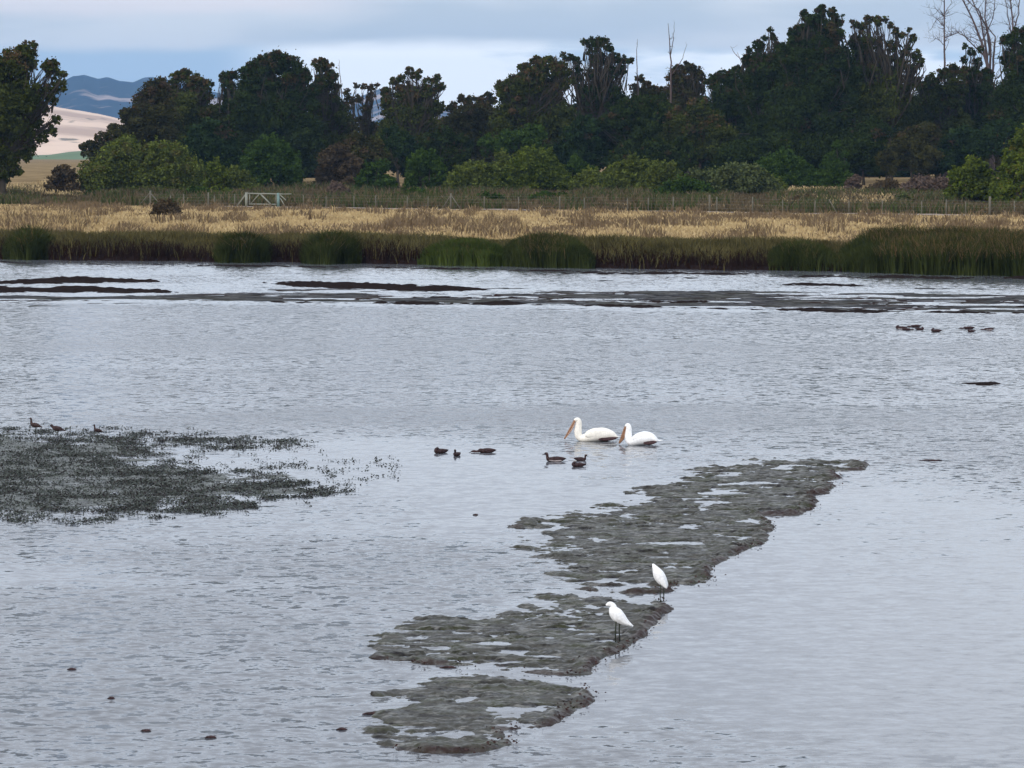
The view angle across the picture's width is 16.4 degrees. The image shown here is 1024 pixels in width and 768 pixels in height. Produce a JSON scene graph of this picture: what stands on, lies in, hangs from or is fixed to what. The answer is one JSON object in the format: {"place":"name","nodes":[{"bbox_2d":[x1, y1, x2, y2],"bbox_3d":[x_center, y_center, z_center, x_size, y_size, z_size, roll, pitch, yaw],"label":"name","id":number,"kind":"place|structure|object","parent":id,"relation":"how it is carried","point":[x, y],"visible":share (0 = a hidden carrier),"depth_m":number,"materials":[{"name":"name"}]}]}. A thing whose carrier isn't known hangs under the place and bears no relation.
{"place":"outdoors","nodes":[
{"label":"outdoors","id":0,"kind":"place"},
{"bbox_2d":[30,151,88,159],"bbox_3d":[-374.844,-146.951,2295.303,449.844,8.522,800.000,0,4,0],"label":"green foothill","id":1,"kind":"structure","parent":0,"point":[75,155],"depth_m":2204.13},
{"bbox_2d":[32,105,122,154],"bbox_3d":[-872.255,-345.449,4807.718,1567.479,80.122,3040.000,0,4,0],"label":"hills","id":2,"kind":"structure","parent":0,"point":[75,128],"depth_m":4243.29,"materials":[{"name":"beige soil"}]},
{"bbox_2d":[40,75,452,126],"bbox_3d":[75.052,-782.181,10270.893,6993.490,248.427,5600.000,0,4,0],"label":"mountains","id":3,"kind":"structure","parent":0,"point":[107,96],"depth_m":9921.19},
{"bbox_2d":[1,261,600,272],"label":"mudbank","id":4,"kind":"structure","parent":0,"point":[236,265],"depth_m":201.73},
{"bbox_2d":[6,180,899,203],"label":"dry grass","id":5,"kind":"structure","parent":0,"point":[60,192],"depth_m":439.97,"materials":[{"name":"plant"}]},
{"bbox_2d":[0,259,1023,767],"bbox_3d":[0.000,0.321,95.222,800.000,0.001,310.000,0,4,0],"label":"water","id":6,"kind":"structure","parent":0,"point":[870,615],"depth_m":62.63,"materials":[{"name":"grey liquid"}]},
{"bbox_2d":[1,223,57,259],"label":"reed bed","id":7,"kind":"object","parent":6,"relation":"in","point":[29,242],"visible":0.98,"depth_m":216.88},
{"bbox_2d":[0,276,159,283],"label":"mudbank","id":8,"kind":"structure","parent":6,"relation":"in","point":[73,279],"depth_m":179.20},
{"bbox_2d":[0,285,178,292],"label":"mudbank","id":9,"kind":"structure","parent":6,"relation":"in","point":[62,289],"depth_m":166.98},
{"bbox_2d":[0,430,304,516],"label":"silt bed","id":10,"kind":"object","parent":6,"relation":"in","point":[82,501],"visible":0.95,"depth_m":70.70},
{"bbox_2d":[0,422,401,524],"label":"water weeds","id":11,"kind":"object","parent":10,"relation":"on","point":[191,507],"visible":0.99,"depth_m":70.60,"materials":[{"name":"plant"}]},
{"bbox_2d":[208,230,276,262],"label":"reed bed","id":12,"kind":"object","parent":6,"relation":"in","point":[241,246],"visible":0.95,"depth_m":210.53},
{"bbox_2d":[296,228,364,264],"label":"reed bed","id":13,"kind":"object","parent":6,"relation":"in","point":[328,247],"visible":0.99,"depth_m":208.39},
{"bbox_2d":[262,281,486,291],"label":"mudbank","id":14,"kind":"structure","parent":6,"relation":"in","point":[368,285],"depth_m":171.70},
{"bbox_2d":[416,236,509,266],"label":"reed bed","id":15,"kind":"object","parent":6,"relation":"in","point":[469,251],"visible":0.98,"depth_m":204.69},
{"bbox_2d":[0,285,1023,311],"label":"mudflat","id":16,"kind":"structure","parent":6,"relation":"in","point":[762,300],"depth_m":158.62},
{"bbox_2d":[503,230,595,268],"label":"reed bed","id":17,"kind":"object","parent":6,"relation":"in","point":[548,250],"visible":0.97,"depth_m":201.89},
{"bbox_2d":[564,418,620,441],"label":"pelican","id":18,"kind":"object","parent":6,"relation":"on","point":[599,434],"visible":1,"depth_m":80.17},
{"bbox_2d":[619,423,662,444],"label":"pelican","id":19,"kind":"object","parent":6,"relation":"on","point":[644,438],"visible":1,"depth_m":79.14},
{"bbox_2d":[766,238,843,271],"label":"reed bed","id":20,"kind":"object","parent":6,"relation":"in","point":[793,253],"visible":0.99,"depth_m":196.30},
{"bbox_2d":[836,223,1023,276],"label":"reed bed","id":21,"kind":"object","parent":6,"relation":"on","point":[965,251],"visible":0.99,"depth_m":191.38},
{"bbox_2d":[0,159,1023,271],"bbox_3d":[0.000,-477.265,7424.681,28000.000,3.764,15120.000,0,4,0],"label":"ground","id":22,"kind":"structure","parent":0,"point":[35,170],"depth_m":272.24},
{"bbox_2d":[0,40,68,194],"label":"tree","id":23,"kind":"object","parent":22,"relation":"on","point":[24,105],"visible":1,"depth_m":398.10,"materials":[{"name":"green plant"}]},
{"bbox_2d":[43,164,81,191],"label":"bush","id":24,"kind":"object","parent":22,"relation":"on","point":[62,178],"visible":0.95,"depth_m":448.64,"materials":[{"name":"grey plant"}]},
{"bbox_2d":[78,123,129,162],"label":"tree","id":25,"kind":"object","parent":22,"relation":"on","point":[113,130],"visible":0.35,"depth_m":502.58,"materials":[{"name":"green plant"}]},
{"bbox_2d":[75,132,206,190],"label":"bush","id":26,"kind":"object","parent":22,"relation":"on","point":[124,160],"visible":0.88,"depth_m":449.71,"materials":[{"name":"green plant"}]},
{"bbox_2d":[118,75,183,144],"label":"tree","id":27,"kind":"object","parent":22,"relation":"on","point":[149,114],"visible":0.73,"depth_m":517.27,"materials":[{"name":"green plant"}]},
{"bbox_2d":[149,197,182,215],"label":"dead bush","id":28,"kind":"object","parent":22,"relation":"on","point":[162,206],"visible":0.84,"depth_m":305.15,"materials":[{"name":"plant"}]},
{"bbox_2d":[138,191,244,205],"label":"wire fence","id":29,"kind":"object","parent":22,"relation":"on","point":[150,194],"visible":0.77,"depth_m":364.28,"materials":[{"name":"grey metal"}]},
{"bbox_2d":[237,192,285,206],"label":"gate","id":30,"kind":"structure","parent":29,"relation":"attached to","point":[278,195],"depth_m":358.62,"materials":[{"name":"grey paint"}]},
{"bbox_2d":[183,184,213,194],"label":"shrub","id":31,"kind":"object","parent":22,"relation":"on","point":[193,188],"visible":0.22,"depth_m":400.89,"materials":[{"name":"green plant"}]},
{"bbox_2d":[166,67,233,145],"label":"tree","id":32,"kind":"object","parent":22,"relation":"on","point":[194,98],"visible":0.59,"depth_m":542.13,"materials":[{"name":"green plant"}]},
{"bbox_2d":[177,116,243,168],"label":"tree","id":33,"kind":"object","parent":22,"relation":"on","point":[207,139],"visible":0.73,"depth_m":497.44,"materials":[{"name":"green plant"}]},
{"bbox_2d":[200,156,233,192],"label":"bush","id":34,"kind":"object","parent":22,"relation":"on","point":[216,176],"visible":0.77,"depth_m":438.58,"materials":[{"name":"green plant"}]},
{"bbox_2d":[211,68,241,138],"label":"tree","id":35,"kind":"object","parent":22,"relation":"on","point":[226,78],"visible":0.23,"depth_m":557.59,"materials":[{"name":"green plant"}]},
{"bbox_2d":[219,164,260,190],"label":"bush","id":36,"kind":"object","parent":22,"relation":"on","point":[243,179],"visible":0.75,"depth_m":453.23,"materials":[{"name":"green plant"}]},
{"bbox_2d":[238,132,307,187],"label":"bush","id":37,"kind":"object","parent":22,"relation":"on","point":[266,160],"visible":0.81,"depth_m":467.01,"materials":[{"name":"green plant"}]},
{"bbox_2d":[224,46,336,165],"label":"tree","id":38,"kind":"object","parent":22,"relation":"on","point":[269,101],"visible":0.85,"depth_m":536.35,"materials":[{"name":"green plant"}]},
{"bbox_2d":[301,151,322,177],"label":"tree","id":39,"kind":"object","parent":22,"relation":"on","point":[309,161],"visible":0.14,"depth_m":599.90,"materials":[{"name":"green plant"}]},
{"bbox_2d":[308,56,362,159],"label":"tree","id":40,"kind":"object","parent":22,"relation":"on","point":[335,118],"visible":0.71,"depth_m":547.66,"materials":[{"name":"green plant"}]},
{"bbox_2d":[312,140,363,186],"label":"bush","id":41,"kind":"object","parent":22,"relation":"on","point":[336,163],"visible":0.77,"depth_m":476.07,"materials":[{"name":"plant"}]},
{"bbox_2d":[324,180,352,194],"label":"shrub","id":42,"kind":"object","parent":22,"relation":"on","point":[335,186],"visible":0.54,"depth_m":418.60,"materials":[{"name":"plant"}]},
{"bbox_2d":[340,88,359,134],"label":"tree","id":43,"kind":"object","parent":22,"relation":"on","point":[348,96],"visible":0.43,"depth_m":568.23,"materials":[{"name":"green plant"}]},
{"bbox_2d":[329,129,389,168],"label":"tree","id":44,"kind":"object","parent":22,"relation":"on","point":[362,145],"visible":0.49,"depth_m":487.63,"materials":[{"name":"green plant"}]},
{"bbox_2d":[351,82,380,168],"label":"tree","id":45,"kind":"object","parent":22,"relation":"on","point":[367,123],"visible":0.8,"depth_m":573.08,"materials":[{"name":"green plant"}]},
{"bbox_2d":[353,158,398,191],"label":"bush","id":46,"kind":"object","parent":22,"relation":"on","point":[373,174],"visible":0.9,"depth_m":448.64,"materials":[{"name":"green plant"}]},
{"bbox_2d":[378,129,407,177],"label":"tree","id":47,"kind":"object","parent":22,"relation":"on","point":[402,169],"visible":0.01,"depth_m":604.88,"materials":[{"name":"green plant"}]},
{"bbox_2d":[378,123,425,185],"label":"tree","id":48,"kind":"object","parent":22,"relation":"on","point":[399,145],"visible":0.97,"depth_m":503.33,"materials":[{"name":"green plant"}]},
{"bbox_2d":[369,66,446,169],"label":"tree","id":49,"kind":"object","parent":22,"relation":"on","point":[416,109],"visible":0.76,"depth_m":542.72,"materials":[{"name":"green plant"}]},
{"bbox_2d":[400,146,449,190],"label":"bush","id":50,"kind":"object","parent":22,"relation":"on","point":[429,165],"visible":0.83,"depth_m":448.17,"materials":[{"name":"green plant"}]},
{"bbox_2d":[412,124,476,172],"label":"tree","id":51,"kind":"object","parent":22,"relation":"on","point":[449,145],"visible":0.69,"depth_m":508.20,"materials":[{"name":"green plant"}]},
{"bbox_2d":[441,91,498,160],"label":"tree","id":52,"kind":"object","parent":22,"relation":"on","point":[467,116],"visible":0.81,"depth_m":556.83,"materials":[{"name":"green plant"}]},
{"bbox_2d":[440,157,506,190],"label":"bush","id":53,"kind":"object","parent":22,"relation":"on","point":[475,173],"visible":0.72,"depth_m":442.37,"materials":[{"name":"green plant"}]},
{"bbox_2d":[0,227,1000,271],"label":"shore sedge","id":54,"kind":"object","parent":22,"relation":"on","point":[708,251],"visible":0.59,"depth_m":210.98,"materials":[{"name":"plant"}]},
{"bbox_2d":[489,147,517,175],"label":"bush","id":55,"kind":"object","parent":22,"relation":"on","point":[501,155],"visible":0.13,"depth_m":459.72,"materials":[{"name":"green plant"}]},
{"bbox_2d":[0,200,1023,244],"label":"dry grass","id":56,"kind":"structure","parent":22,"relation":"on","point":[510,223],"depth_m":273.49,"materials":[{"name":"plant"}]},
{"bbox_2d":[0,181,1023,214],"bbox_3d":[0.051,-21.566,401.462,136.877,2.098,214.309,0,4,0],"label":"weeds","id":57,"kind":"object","parent":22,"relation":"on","point":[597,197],"visible":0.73,"depth_m":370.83,"materials":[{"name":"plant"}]},
{"bbox_2d":[476,121,547,161],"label":"tree","id":58,"kind":"object","parent":22,"relation":"on","point":[512,142],"visible":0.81,"depth_m":498.13,"materials":[{"name":"green plant"}]},
{"bbox_2d":[486,54,580,143],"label":"tree","id":59,"kind":"object","parent":22,"relation":"on","point":[529,93],"visible":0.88,"depth_m":532.26,"materials":[{"name":"green plant"}]},
{"bbox_2d":[498,143,573,191],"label":"bush","id":60,"kind":"object","parent":22,"relation":"on","point":[540,167],"visible":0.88,"depth_m":444.91,"materials":[{"name":"green plant"}]},
{"bbox_2d":[527,190,566,200],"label":"shrub","id":61,"kind":"object","parent":22,"relation":"on","point":[544,192],"visible":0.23,"depth_m":387.08,"materials":[{"name":"green plant"}]},
{"bbox_2d":[550,111,611,171],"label":"tree","id":62,"kind":"object","parent":22,"relation":"on","point":[582,140],"visible":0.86,"depth_m":502.57,"materials":[{"name":"green plant"}]},
{"bbox_2d":[566,153,595,189],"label":"bush","id":63,"kind":"object","parent":22,"relation":"on","point":[576,163],"visible":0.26,"depth_m":450.55,"materials":[{"name":"green plant"}]},
{"bbox_2d":[567,165,601,189],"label":"bush","id":64,"kind":"object","parent":22,"relation":"on","point":[588,176],"visible":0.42,"depth_m":444.27,"materials":[{"name":"green plant"}]},
{"bbox_2d":[559,35,634,118],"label":"tree","id":65,"kind":"object","parent":22,"relation":"on","point":[600,94],"visible":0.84,"depth_m":547.49,"materials":[{"name":"green plant"}]},
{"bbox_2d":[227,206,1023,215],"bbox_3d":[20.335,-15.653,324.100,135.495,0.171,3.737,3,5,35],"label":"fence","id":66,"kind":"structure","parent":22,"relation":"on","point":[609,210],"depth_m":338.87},
{"bbox_2d":[593,150,661,191],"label":"bush","id":67,"kind":"object","parent":22,"relation":"on","point":[626,172],"visible":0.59,"depth_m":437.71,"materials":[{"name":"green plant"}]},
{"bbox_2d":[594,92,673,157],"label":"tree","id":68,"kind":"object","parent":22,"relation":"on","point":[639,119],"visible":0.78,"depth_m":506.64,"materials":[{"name":"green plant"}]},
{"bbox_2d":[627,74,665,97],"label":"tree","id":69,"kind":"object","parent":22,"relation":"on","point":[647,87],"visible":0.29,"depth_m":562.53,"materials":[{"name":"green plant"}]},
{"bbox_2d":[604,135,700,174],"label":"tree","id":70,"kind":"object","parent":22,"relation":"on","point":[682,154],"visible":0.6,"depth_m":493.32,"materials":[{"name":"green plant"}]},
{"bbox_2d":[629,159,682,193],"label":"bush","id":71,"kind":"object","parent":22,"relation":"on","point":[656,175],"visible":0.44,"depth_m":433.69,"materials":[{"name":"green plant"}]},
{"bbox_2d":[303,193,1014,214],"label":"wire fence","id":72,"kind":"object","parent":22,"relation":"on","point":[717,204],"visible":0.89,"depth_m":333.92,"materials":[{"name":"grey metal"}]},
{"bbox_2d":[668,22,686,102],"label":"dead tree","id":73,"kind":"object","parent":22,"relation":"on","point":[670,68],"visible":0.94,"depth_m":538.11,"materials":[{"name":"grey wood"}]},
{"bbox_2d":[653,173,718,196],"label":"bush","id":74,"kind":"object","parent":22,"relation":"on","point":[684,184],"visible":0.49,"depth_m":400.35,"materials":[{"name":"green plant"}]},
{"bbox_2d":[662,60,710,175],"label":"tree","id":75,"kind":"object","parent":22,"relation":"on","point":[685,86],"visible":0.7,"depth_m":552.50,"materials":[{"name":"green plant"}]},
{"bbox_2d":[657,96,739,168],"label":"tree","id":76,"kind":"object","parent":22,"relation":"on","point":[701,127],"visible":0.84,"depth_m":502.05,"materials":[{"name":"green plant"}]},
{"bbox_2d":[696,64,752,139],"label":"tree","id":77,"kind":"object","parent":22,"relation":"on","point":[723,97],"visible":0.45,"depth_m":541.92,"materials":[{"name":"green plant"}]},
{"bbox_2d":[674,161,783,194],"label":"bush","id":78,"kind":"object","parent":22,"relation":"on","point":[753,178],"visible":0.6,"depth_m":422.22,"materials":[{"name":"green plant"}]},
{"bbox_2d":[707,127,794,167],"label":"tree","id":79,"kind":"object","parent":22,"relation":"on","point":[738,151],"visible":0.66,"depth_m":494.36,"materials":[{"name":"green plant"}]},
{"bbox_2d":[732,26,789,145],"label":"tree","id":80,"kind":"object","parent":22,"relation":"on","point":[755,77],"visible":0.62,"depth_m":532.14,"materials":[{"name":"green plant"}]},
{"bbox_2d":[754,145,821,187],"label":"bush","id":81,"kind":"object","parent":22,"relation":"on","point":[787,168],"visible":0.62,"depth_m":459.04,"materials":[{"name":"green plant"}]},
{"bbox_2d":[752,4,878,172],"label":"tree","id":82,"kind":"object","parent":22,"relation":"on","point":[819,97],"visible":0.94,"depth_m":520.89,"materials":[{"name":"green plant"}]},
{"bbox_2d":[816,139,853,188],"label":"bush","id":83,"kind":"object","parent":22,"relation":"on","point":[832,174],"visible":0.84,"depth_m":458.32,"materials":[{"name":"green plant"}]},
{"bbox_2d":[844,172,862,190],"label":"shrub","id":84,"kind":"object","parent":22,"relation":"on","point":[855,180],"visible":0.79,"depth_m":438.85,"materials":[{"name":"plant"}]},
{"bbox_2d":[831,113,901,184],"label":"tree","id":85,"kind":"object","parent":22,"relation":"on","point":[870,138],"visible":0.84,"depth_m":501.74,"materials":[{"name":"green plant"}]},
{"bbox_2d":[864,177,901,191],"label":"shrub","id":86,"kind":"object","parent":22,"relation":"on","point":[886,183],"visible":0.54,"depth_m":426.49,"materials":[{"name":"grey plant"}]},
{"bbox_2d":[847,14,925,179],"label":"tree","id":87,"kind":"object","parent":22,"relation":"on","point":[888,99],"visible":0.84,"depth_m":526.86,"materials":[{"name":"green plant"}]},
{"bbox_2d":[868,125,929,176],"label":"tree","id":88,"kind":"object","parent":22,"relation":"on","point":[903,173],"visible":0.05,"depth_m":600.37,"materials":[{"name":"green plant"}]},
{"bbox_2d":[869,121,944,181],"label":"tree","id":89,"kind":"object","parent":22,"relation":"on","point":[913,148],"visible":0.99,"depth_m":495.96,"materials":[{"name":"green plant"}]},
{"bbox_2d":[900,173,951,194],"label":"shrub","id":90,"kind":"object","parent":22,"relation":"on","point":[927,182],"visible":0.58,"depth_m":410.30,"materials":[{"name":"plant"}]},
{"bbox_2d":[891,62,975,177],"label":"tree","id":91,"kind":"object","parent":22,"relation":"on","point":[939,105],"visible":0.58,"depth_m":542.30,"materials":[{"name":"green plant"}]},
{"bbox_2d":[924,0,976,177],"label":"dead tree","id":92,"kind":"object","parent":22,"relation":"on","point":[944,49],"visible":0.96,"depth_m":554.33,"materials":[{"name":"grey wood"}]},
{"bbox_2d":[928,120,994,176],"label":"tree","id":93,"kind":"object","parent":22,"relation":"on","point":[958,145],"visible":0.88,"depth_m":497.47,"materials":[{"name":"green plant"}]},
{"bbox_2d":[941,154,996,202],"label":"bush","id":94,"kind":"object","parent":22,"relation":"on","point":[974,175],"visible":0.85,"depth_m":369.94,"materials":[{"name":"green plant"}]},
{"bbox_2d":[942,0,1001,175],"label":"dead tree","id":95,"kind":"object","parent":22,"relation":"on","point":[986,53],"visible":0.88,"depth_m":560.54,"materials":[{"name":"grey wood"}]},
{"bbox_2d":[957,42,1002,166],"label":"tree","id":96,"kind":"object","parent":22,"relation":"on","point":[977,96],"visible":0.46,"depth_m":547.26,"materials":[{"name":"green plant"}]},
{"bbox_2d":[969,117,1023,172],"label":"tree","id":97,"kind":"object","parent":22,"relation":"on","point":[997,133],"visible":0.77,"depth_m":498.60,"materials":[{"name":"green plant"}]},
{"bbox_2d":[981,25,1023,128],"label":"tree","id":98,"kind":"object","parent":22,"relation":"on","point":[1006,99],"visible":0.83,"depth_m":525.90,"materials":[{"name":"green plant"}]},
{"bbox_2d":[987,123,1023,203],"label":"bush","id":99,"kind":"object","parent":22,"relation":"on","point":[1014,152],"visible":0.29,"depth_m":365.26,"materials":[{"name":"green plant"}]},
{"bbox_2d":[989,0,1021,32],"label":"dead tree","id":100,"kind":"object","parent":22,"relation":"on","point":[1012,16],"visible":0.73,"depth_m":557.86,"materials":[{"name":"grey wood"}]},
{"bbox_2d":[995,161,1023,201],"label":"bush","id":101,"kind":"object","parent":22,"relation":"on","point":[1014,173],"visible":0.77,"depth_m":357.02,"materials":[{"name":"green plant"}]},
{"bbox_2d":[0,0,1023,108],"label":"sky","id":102,"kind":"structure","parent":0,"point":[473,45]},
{"bbox_2d":[355,457,868,753],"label":"mudflat","id":103,"kind":"structure","parent":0,"point":[438,708],"depth_m":50.39,"materials":[{"name":"soil"}]},
{"bbox_2d":[602,602,632,642],"bbox_3d":[1.378,3.151,47.011,0.455,0.550,0.147,0,4,0],"label":"egret","id":104,"kind":"object","parent":103,"relation":"on","point":[617,615],"visible":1,"depth_m":46.97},
{"bbox_2d":[384,459,869,752],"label":"weed scraps","id":105,"kind":"object","parent":103,"relation":"on","point":[565,704],"visible":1,"depth_m":45.25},
{"bbox_2d":[650,564,667,601],"bbox_3d":[2.131,2.877,51.438,0.255,0.561,0.144,0,4,0],"label":"egret","id":106,"kind":"object","parent":103,"relation":"on","point":[659,575],"visible":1,"depth_m":51.38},
{"bbox_2d":[272,300,1023,313],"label":"mudbank","id":107,"kind":"structure","parent":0,"point":[507,302],"depth_m":150.00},
{"bbox_2d":[548,271,758,274],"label":"mudbank","id":108,"kind":"structure","parent":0,"point":[656,273],"depth_m":191.13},
{"bbox_2d":[602,299,709,302],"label":"mudbank","id":109,"kind":"structure","parent":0,"point":[694,301],"depth_m":155.12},
{"bbox_2d":[768,283,863,286],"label":"mudbank","id":110,"kind":"structure","parent":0,"point":[821,284],"depth_m":174.51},
{"bbox_2d":[769,275,1023,278],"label":"mudbank","id":111,"kind":"structure","parent":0,"point":[922,277],"depth_m":185.30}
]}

